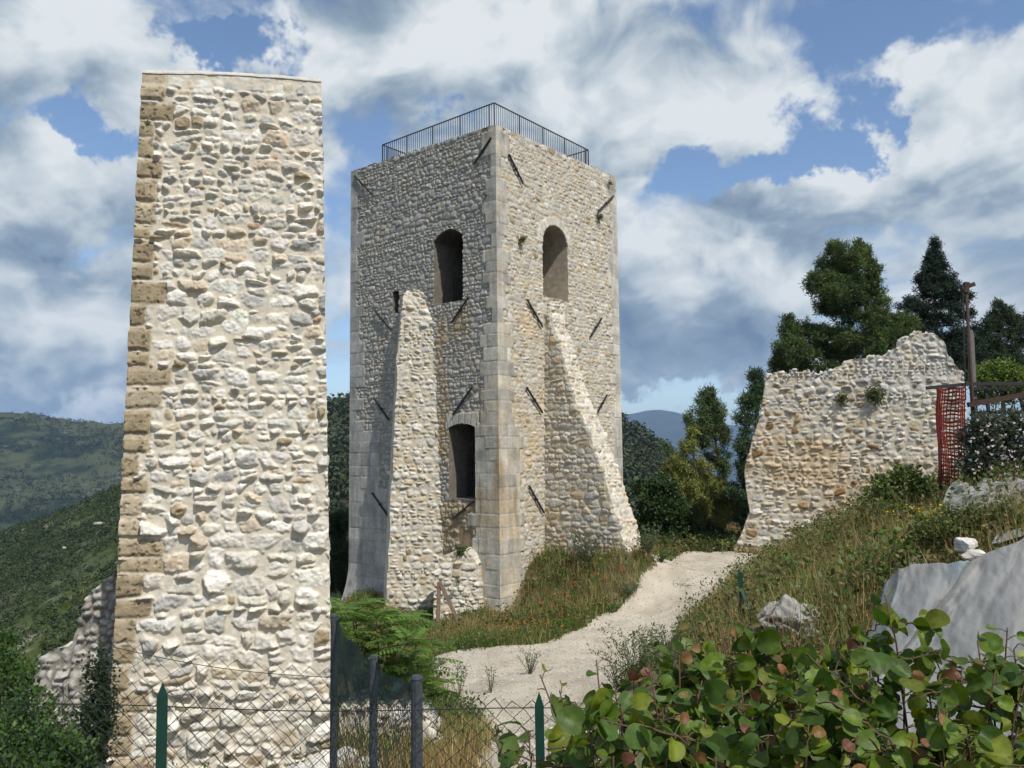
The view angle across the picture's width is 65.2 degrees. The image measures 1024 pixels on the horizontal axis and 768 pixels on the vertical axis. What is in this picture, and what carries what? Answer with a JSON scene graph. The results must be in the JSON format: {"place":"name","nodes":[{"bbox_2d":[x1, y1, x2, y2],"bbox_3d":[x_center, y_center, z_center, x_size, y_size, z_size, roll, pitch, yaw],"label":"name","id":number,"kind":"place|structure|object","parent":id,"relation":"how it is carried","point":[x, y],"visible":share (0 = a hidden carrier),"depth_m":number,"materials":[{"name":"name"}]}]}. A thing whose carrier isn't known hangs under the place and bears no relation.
{"place":"outdoors","nodes":[
{"label":"outdoors","id":0,"kind":"place"},
{"bbox_2d":[0,412,123,530],"bbox_3d":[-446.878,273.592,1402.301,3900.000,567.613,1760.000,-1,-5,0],"label":"hills","id":1,"kind":"structure","parent":0,"point":[72,464],"depth_m":1456.05,"materials":[{"name":"green plant"}]},
{"bbox_2d":[0,411,123,529],"bbox_3d":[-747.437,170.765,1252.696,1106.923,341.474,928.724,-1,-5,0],"label":"woods","id":2,"kind":"object","parent":1,"relation":"on","point":[27,506],"visible":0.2,"depth_m":1398.87,"materials":[{"name":"green plant"}]},
{"bbox_2d":[0,413,643,766],"bbox_3d":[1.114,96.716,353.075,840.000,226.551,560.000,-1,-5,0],"label":"hills","id":3,"kind":"structure","parent":0,"point":[34,649],"depth_m":257.63,"materials":[{"name":"green plant"}]},
{"bbox_2d":[0,406,342,762],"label":"scrub","id":4,"kind":"object","parent":3,"relation":"on","point":[27,540],"visible":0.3,"depth_m":295.00,"materials":[{"name":"green plant"}]},
{"bbox_2d":[327,391,747,539],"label":"woods","id":5,"kind":"object","parent":3,"relation":"on","point":[641,445],"visible":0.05,"depth_m":303.75,"materials":[{"name":"green plant"}]},
{"bbox_2d":[0,0,1023,430],"label":"sky","id":6,"kind":"structure","parent":0,"point":[738,139],"materials":[{"name":"blue"}]},
{"bbox_2d":[433,550,766,767],"bbox_3d":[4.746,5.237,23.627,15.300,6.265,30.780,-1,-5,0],"label":"gravel path","id":7,"kind":"structure","parent":0,"point":[667,586],"depth_m":22.36,"materials":[{"name":"beige gravel"}]},
{"bbox_2d":[451,657,467,694],"bbox_3d":[-1.213,6.770,18.592,0.383,0.954,0.413,-4,-6,34],"label":"weed","id":8,"kind":"object","parent":7,"relation":"on","point":[459,684],"visible":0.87,"depth_m":18.52,"materials":[{"name":"green plant"}]},
{"bbox_2d":[485,664,495,692],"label":"weed","id":9,"kind":"object","parent":7,"relation":"on","point":[490,686],"visible":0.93,"depth_m":18.09,"materials":[{"name":"green plant"}]},
{"bbox_2d":[518,646,541,673],"bbox_3d":[0.449,6.703,19.461,0.604,0.757,0.594,-5,-6,40],"label":"weed","id":10,"kind":"object","parent":7,"relation":"on","point":[530,670],"visible":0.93,"depth_m":19.39,"materials":[{"name":"green plant"}]},
{"bbox_2d":[652,548,674,562],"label":"weed","id":11,"kind":"object","parent":7,"relation":"on","point":[661,558],"visible":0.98,"depth_m":29.54,"materials":[{"name":"green plant"}]},
{"bbox_2d":[330,524,1012,767],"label":"ground","id":12,"kind":"structure","parent":0,"point":[630,689],"depth_m":28.50,"materials":[{"name":"soil"}]},
{"bbox_2d":[0,623,101,767],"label":"bush","id":13,"kind":"object","parent":12,"relation":"on","point":[9,665],"visible":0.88,"depth_m":8.03,"materials":[{"name":"green plant"}]},
{"bbox_2d":[17,572,116,767],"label":"ruined wall","id":14,"kind":"structure","parent":12,"relation":"on","point":[60,665],"depth_m":12.26,"materials":[{"name":"grey stone"}]},
{"bbox_2d":[68,642,124,767],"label":"bush","id":15,"kind":"object","parent":12,"relation":"on","point":[107,722],"visible":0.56,"depth_m":9.27,"materials":[{"name":"green plant"}]},
{"bbox_2d":[106,70,331,767],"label":"ruined wall","id":16,"kind":"structure","parent":12,"relation":"on","point":[223,545],"depth_m":11.20,"materials":[{"name":"stone"}]},
{"bbox_2d":[285,762,304,767],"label":"rock","id":17,"kind":"object","parent":12,"relation":"on","point":[300,765],"visible":0.73,"depth_m":9.81,"materials":[{"name":"white stone"}]},
{"bbox_2d":[302,749,329,767],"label":"rock","id":18,"kind":"object","parent":12,"relation":"on","point":[314,760],"visible":0.57,"depth_m":9.74,"materials":[{"name":"white stone"}]},
{"bbox_2d":[0,682,637,767],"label":"wire fence","id":19,"kind":"object","parent":12,"relation":"on","point":[161,721],"visible":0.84,"depth_m":3.19,"materials":[{"name":"metal"}]},
{"bbox_2d":[328,508,348,596],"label":"pine tree","id":20,"kind":"object","parent":12,"relation":"on","point":[339,550],"visible":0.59,"depth_m":42.93,"materials":[{"name":"green plant"}]},
{"bbox_2d":[327,746,358,767],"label":"rock","id":21,"kind":"object","parent":12,"relation":"on","point":[338,755],"visible":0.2,"depth_m":9.76,"materials":[{"name":"grey stone"}]},
{"bbox_2d":[172,585,532,767],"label":"undergrowth","id":22,"kind":"object","parent":12,"relation":"on","point":[440,700],"visible":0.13,"depth_m":22.07,"materials":[{"name":"green plant"}]},
{"bbox_2d":[354,756,378,767],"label":"rock","id":23,"kind":"object","parent":12,"relation":"on","point":[366,760],"visible":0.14,"depth_m":9.83,"materials":[{"name":"grey stone"}]},
{"bbox_2d":[330,614,422,767],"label":"wire fence","id":24,"kind":"object","parent":12,"relation":"on","point":[356,674],"visible":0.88,"depth_m":4.49,"materials":[{"name":"grey metal"}]},
{"bbox_2d":[79,631,330,767],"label":"wire fence","id":25,"kind":"object","parent":24,"relation":"attached to","point":[200,703],"visible":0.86,"depth_m":5.31,"materials":[{"name":"grey metal"}]},
{"bbox_2d":[338,681,441,738],"bbox_3d":[-1.926,6.165,12.917,1.990,2.350,1.199,2,-5,-24],"label":"rock","id":26,"kind":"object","parent":12,"relation":"on","point":[431,715],"depth_m":12.69,"materials":[{"name":"grey stone"}]},
{"bbox_2d":[330,597,466,708],"bbox_3d":[-2.224,4.908,13.466,3.022,2.498,3.388,-1,-5,0],"label":"sapling","id":27,"kind":"object","parent":12,"relation":"on","point":[366,611],"visible":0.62,"depth_m":13.19,"materials":[{"name":"green plant"}]},
{"bbox_2d":[326,707,499,767],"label":"grass","id":28,"kind":"structure","parent":12,"relation":"on","point":[441,758],"depth_m":10.42,"materials":[{"name":"beige plant"}]},
{"bbox_2d":[423,727,443,742],"bbox_3d":[-1.232,5.383,11.983,0.477,0.561,0.467,2,-5,-27],"label":"rock","id":29,"kind":"object","parent":12,"relation":"on","point":[430,731],"visible":0.12,"depth_m":11.86,"materials":[{"name":"beige stone"}]},
{"bbox_2d":[337,576,535,749],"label":"grass","id":30,"kind":"structure","parent":12,"relation":"on","point":[348,601],"depth_m":24.49,"materials":[{"name":"green plant"}]},
{"bbox_2d":[436,582,440,625],"bbox_3d":[-2.548,7.715,27.698,0.146,1.591,0.789,-1,-5,0],"label":"wooden plank","id":31,"kind":"object","parent":12,"relation":"on","point":[438,603],"visible":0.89,"depth_m":27.73,"materials":[{"name":"brown wood"}]},
{"bbox_2d":[438,581,459,623],"bbox_3d":[-2.153,7.608,27.707,1.162,1.478,0.139,-5,-6,41],"label":"wooden plank","id":32,"kind":"object","parent":31,"relation":"on","point":[448,600],"visible":0.89,"depth_m":27.73,"materials":[{"name":"brown wood"}]},
{"bbox_2d":[433,547,483,620],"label":"ruined wall","id":33,"kind":"structure","parent":12,"relation":"on","point":[467,570],"depth_m":29.92,"materials":[{"name":"beige stone"}]},
{"bbox_2d":[452,576,461,585],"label":"wall plant","id":34,"kind":"object","parent":33,"relation":"attached to","point":[457,581],"depth_m":29.54,"materials":[{"name":"green plant"}]},
{"bbox_2d":[453,545,469,558],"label":"wall plant","id":35,"kind":"object","parent":33,"relation":"attached to","point":[461,549],"depth_m":30.07,"materials":[{"name":"green plant"}]},
{"bbox_2d":[340,102,642,612],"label":"tower","id":36,"kind":"structure","parent":12,"relation":"on","point":[485,422],"depth_m":32.12,"materials":[{"name":"stone"}]},
{"bbox_2d":[518,235,528,242],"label":"wall plant","id":37,"kind":"object","parent":36,"relation":"attached to","point":[522,239],"depth_m":31.57,"materials":[{"name":"green plant"}]},
{"bbox_2d":[596,212,604,222],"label":"wall plant","id":38,"kind":"object","parent":36,"relation":"attached to","point":[599,216],"depth_m":36.13,"materials":[{"name":"green plant"}]},
{"bbox_2d":[433,528,658,647],"bbox_3d":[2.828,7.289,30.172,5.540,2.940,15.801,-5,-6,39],"label":"grass","id":39,"kind":"structure","parent":12,"relation":"on","point":[575,622],"depth_m":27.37,"materials":[{"name":"green plant"}]},
{"bbox_2d":[491,540,641,631],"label":"orange wildflowers","id":40,"kind":"object","parent":12,"relation":"on","point":[561,607],"visible":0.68,"depth_m":26.30,"materials":[{"name":"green plant"}]},
{"bbox_2d":[566,526,599,566],"bbox_3d":[2.645,6.084,29.721,1.047,1.561,1.723,0,-5,-9],"label":"weed","id":41,"kind":"object","parent":12,"relation":"on","point":[586,547],"visible":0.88,"depth_m":29.55,"materials":[{"name":"green plant"}]},
{"bbox_2d":[599,599,624,611],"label":"weed","id":42,"kind":"object","parent":12,"relation":"on","point":[612,605],"visible":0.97,"depth_m":26.82,"materials":[{"name":"green plant"}]},
{"bbox_2d":[601,580,641,594],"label":"weed","id":43,"kind":"object","parent":12,"relation":"on","point":[630,592],"visible":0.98,"depth_m":27.68,"materials":[{"name":"green plant"}]},
{"bbox_2d":[594,650,651,692],"bbox_3d":[2.137,5.507,15.305,0.943,0.789,1.077,-3,-5,26],"label":"weed","id":44,"kind":"object","parent":12,"relation":"on","point":[615,680],"visible":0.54,"depth_m":15.31,"materials":[{"name":"green plant"}]},
{"bbox_2d":[587,622,681,685],"bbox_3d":[2.335,5.066,15.005,1.688,1.170,1.149,3,-6,-37],"label":"weed","id":45,"kind":"object","parent":12,"relation":"on","point":[638,669],"visible":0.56,"depth_m":14.96,"materials":[{"name":"green plant"}]},
{"bbox_2d":[635,522,660,557],"bbox_3d":[5.078,5.772,29.382,1.090,1.358,0.759,3,-6,-35],"label":"weed","id":46,"kind":"object","parent":12,"relation":"on","point":[650,541],"visible":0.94,"depth_m":29.37,"materials":[{"name":"green plant"}]},
{"bbox_2d":[627,615,713,673],"bbox_3d":[2.066,3.703,11.078,1.241,0.851,1.285,2,-5,-27],"label":"weed","id":47,"kind":"object","parent":12,"relation":"on","point":[656,659],"visible":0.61,"depth_m":11.00,"materials":[{"name":"green plant"}]},
{"bbox_2d":[630,472,725,539],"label":"bush","id":48,"kind":"object","parent":12,"relation":"on","point":[664,507],"visible":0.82,"depth_m":41.11,"materials":[{"name":"green plant"}]},
{"bbox_2d":[660,383,733,527],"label":"pine tree","id":49,"kind":"object","parent":12,"relation":"on","point":[710,414],"visible":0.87,"depth_m":47.60,"materials":[{"name":"green plant"}]},
{"bbox_2d":[658,423,741,533],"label":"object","id":50,"kind":"object","parent":12,"relation":"on","point":[702,488],"visible":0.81,"depth_m":42.37,"materials":[{"name":"green plant"}]},
{"bbox_2d":[640,527,768,563],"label":"undergrowth","id":51,"kind":"object","parent":12,"relation":"on","point":[682,544],"visible":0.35,"depth_m":38.29,"materials":[{"name":"green plant"}]},
{"bbox_2d":[649,522,780,561],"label":"grass","id":52,"kind":"structure","parent":12,"relation":"on","point":[688,548],"depth_m":37.46,"materials":[{"name":"green plant"}]},
{"bbox_2d":[721,364,767,530],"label":"pine tree","id":53,"kind":"object","parent":12,"relation":"on","point":[750,401],"visible":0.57,"depth_m":41.72,"materials":[{"name":"green plant"}]},
{"bbox_2d":[738,572,750,617],"bbox_3d":[3.274,3.082,11.184,0.073,0.838,0.439,0,-5,-3],"label":"brace post","id":54,"kind":"object","parent":12,"relation":"on","point":[743,598],"visible":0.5,"depth_m":11.35,"materials":[{"name":"green metal"}]},
{"bbox_2d":[494,587,1023,767],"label":"round leaf shrub","id":55,"kind":"object","parent":12,"relation":"on","point":[816,713],"visible":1,"depth_m":2.26,"materials":[{"name":"green plant"}]},
{"bbox_2d":[744,594,830,652],"bbox_3d":[3.535,3.111,10.199,1.115,0.940,1.105,-3,-5,21],"label":"boulder","id":56,"kind":"object","parent":12,"relation":"on","point":[785,601],"visible":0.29,"depth_m":9.83,"materials":[{"name":"grey stone"}]},
{"bbox_2d":[793,626,835,647],"bbox_3d":[3.756,3.253,9.801,0.675,0.627,0.610,2,-6,-30],"label":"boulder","id":57,"kind":"object","parent":12,"relation":"on","point":[803,633],"visible":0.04,"depth_m":9.63,"materials":[{"name":"grey stone"}]},
{"bbox_2d":[666,475,1023,702],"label":"undergrowth","id":58,"kind":"object","parent":12,"relation":"on","point":[934,559],"visible":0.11,"depth_m":10.49,"materials":[{"name":"green plant"}]},
{"bbox_2d":[766,237,923,373],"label":"pine tree","id":59,"kind":"object","parent":12,"relation":"on","point":[803,345],"visible":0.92,"depth_m":45.50,"materials":[{"name":"green plant"}]},
{"bbox_2d":[671,449,1023,726],"bbox_3d":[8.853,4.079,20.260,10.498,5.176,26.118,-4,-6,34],"label":"grass","id":60,"kind":"structure","parent":12,"relation":"on","point":[1014,503],"depth_m":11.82,"materials":[{"name":"green plant"}]},
{"bbox_2d":[942,481,968,503],"bbox_3d":[7.117,1.776,12.810,0.323,0.440,0.688,-4,-6,38],"label":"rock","id":61,"kind":"object","parent":60,"relation":"on","point":[960,487],"visible":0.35,"depth_m":12.93,"materials":[{"name":"grey stone"}]},
{"bbox_2d":[961,549,984,560],"bbox_3d":[5.346,1.987,9.268,0.264,0.149,0.169,-3,-5,25],"label":"rock","id":62,"kind":"object","parent":60,"relation":"on","point":[971,554],"visible":0.77,"depth_m":9.22,"materials":[{"name":"white stone"}]},
{"bbox_2d":[953,537,977,552],"bbox_3d":[5.364,1.915,9.476,0.235,0.188,0.243,4,-7,-43],"label":"rock","id":63,"kind":"object","parent":62,"relation":"on","point":[963,545],"visible":0.84,"depth_m":9.43,"materials":[{"name":"white stone"}]},
{"bbox_2d":[734,331,968,551],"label":"ruined wall","id":64,"kind":"structure","parent":12,"relation":"on","point":[814,447],"depth_m":36.00,"materials":[{"name":"beige stone"}]},
{"bbox_2d":[834,390,848,406],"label":"wall plant","id":65,"kind":"object","parent":64,"relation":"attached to","point":[841,398],"depth_m":35.90,"materials":[{"name":"green plant"}]},
{"bbox_2d":[864,383,888,408],"bbox_3d":[16.099,0.552,35.597,1.125,1.178,1.077,1,-5,-21],"label":"wall plant","id":66,"kind":"object","parent":64,"relation":"attached to","point":[875,393],"depth_m":35.43,"materials":[{"name":"green plant"}]},
{"bbox_2d":[700,503,1023,641],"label":"yellow wildflowers","id":67,"kind":"object","parent":12,"relation":"on","point":[847,545],"visible":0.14,"depth_m":16.29,"materials":[{"name":"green plant"}]},
{"bbox_2d":[854,461,943,507],"bbox_3d":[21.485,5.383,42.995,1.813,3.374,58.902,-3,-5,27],"label":"bush","id":68,"kind":"object","parent":12,"relation":"on","point":[895,478],"visible":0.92,"depth_m":17.29,"materials":[{"name":"green plant"}]},
{"bbox_2d":[866,500,958,540],"bbox_3d":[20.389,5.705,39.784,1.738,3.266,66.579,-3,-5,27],"label":"yellow wildflowers","id":69,"kind":"object","parent":12,"relation":"on","point":[918,511],"visible":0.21,"depth_m":15.45,"materials":[{"name":"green plant"}]},
{"bbox_2d":[850,537,1023,736],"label":"tarpaulin","id":70,"kind":"object","parent":12,"relation":"on","point":[973,597],"visible":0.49,"depth_m":7.92,"materials":[{"name":"grey plastic"}]},
{"bbox_2d":[893,234,993,386],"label":"conifer tree","id":71,"kind":"object","parent":12,"relation":"on","point":[934,282],"visible":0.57,"depth_m":49.15,"materials":[{"name":"green plant"}]},
{"bbox_2d":[891,500,1023,565],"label":"grass","id":72,"kind":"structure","parent":12,"relation":"on","point":[958,514],"depth_m":10.43,"materials":[{"name":"green plant"}]},
{"bbox_2d":[960,282,975,477],"bbox_3d":[9.791,-0.085,17.054,0.426,4.237,0.128,0,-5,-9],"label":"rusty pole","id":73,"kind":"object","parent":12,"relation":"on","point":[965,287],"visible":0.71,"depth_m":17.10,"materials":[{"name":"metal"}]},
{"bbox_2d":[967,330,978,446],"bbox_3d":[9.996,0.446,17.315,0.136,3.244,0.100,-1,-5,0],"label":"concrete post","id":74,"kind":"object","parent":12,"relation":"on","point":[973,359],"visible":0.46,"depth_m":17.35,"materials":[{"name":"grey concrete"}]},
{"bbox_2d":[926,382,1023,489],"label":"metal frame","id":75,"kind":"object","parent":12,"relation":"on","point":[987,400],"visible":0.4,"depth_m":17.02,"materials":[{"name":"metal"}]},
{"bbox_2d":[936,386,966,485],"bbox_3d":[9.190,1.113,16.724,0.636,2.113,0.212,-3,-5,28],"label":"safety net","id":76,"kind":"object","parent":75,"relation":"hanging from","point":[939,402],"visible":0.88,"depth_m":16.74,"materials":[{"name":"red plastic"}]},
{"bbox_2d":[940,477,1023,513],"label":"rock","id":77,"kind":"object","parent":12,"relation":"on","point":[958,499],"visible":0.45,"depth_m":12.49,"materials":[{"name":"grey stone"}]},
{"bbox_2d":[950,405,1023,484],"bbox_3d":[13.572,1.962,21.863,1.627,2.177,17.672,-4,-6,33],"label":"bush","id":78,"kind":"object","parent":12,"relation":"on","point":[983,432],"visible":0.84,"depth_m":15.62,"materials":[{"name":"green plant"}]},
{"bbox_2d":[966,357,1023,460],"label":"bush","id":79,"kind":"object","parent":12,"relation":"on","point":[1003,372],"visible":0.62,"depth_m":29.84,"materials":[{"name":"green plant"}]},
{"bbox_2d":[974,296,1023,439],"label":"pine tree","id":80,"kind":"object","parent":12,"relation":"on","point":[995,322],"visible":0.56,"depth_m":51.98,"materials":[{"name":"green plant"}]},
{"bbox_2d":[990,528,1023,544],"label":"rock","id":81,"kind":"object","parent":12,"relation":"on","point":[1006,537],"visible":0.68,"depth_m":9.84,"materials":[{"name":"grey stone"}]},
{"bbox_2d":[624,410,1023,489],"bbox_3d":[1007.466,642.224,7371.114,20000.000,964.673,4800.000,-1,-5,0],"label":"mountains","id":82,"kind":"structure","parent":0,"point":[665,425],"depth_m":8064.19,"materials":[{"name":"green plant"}]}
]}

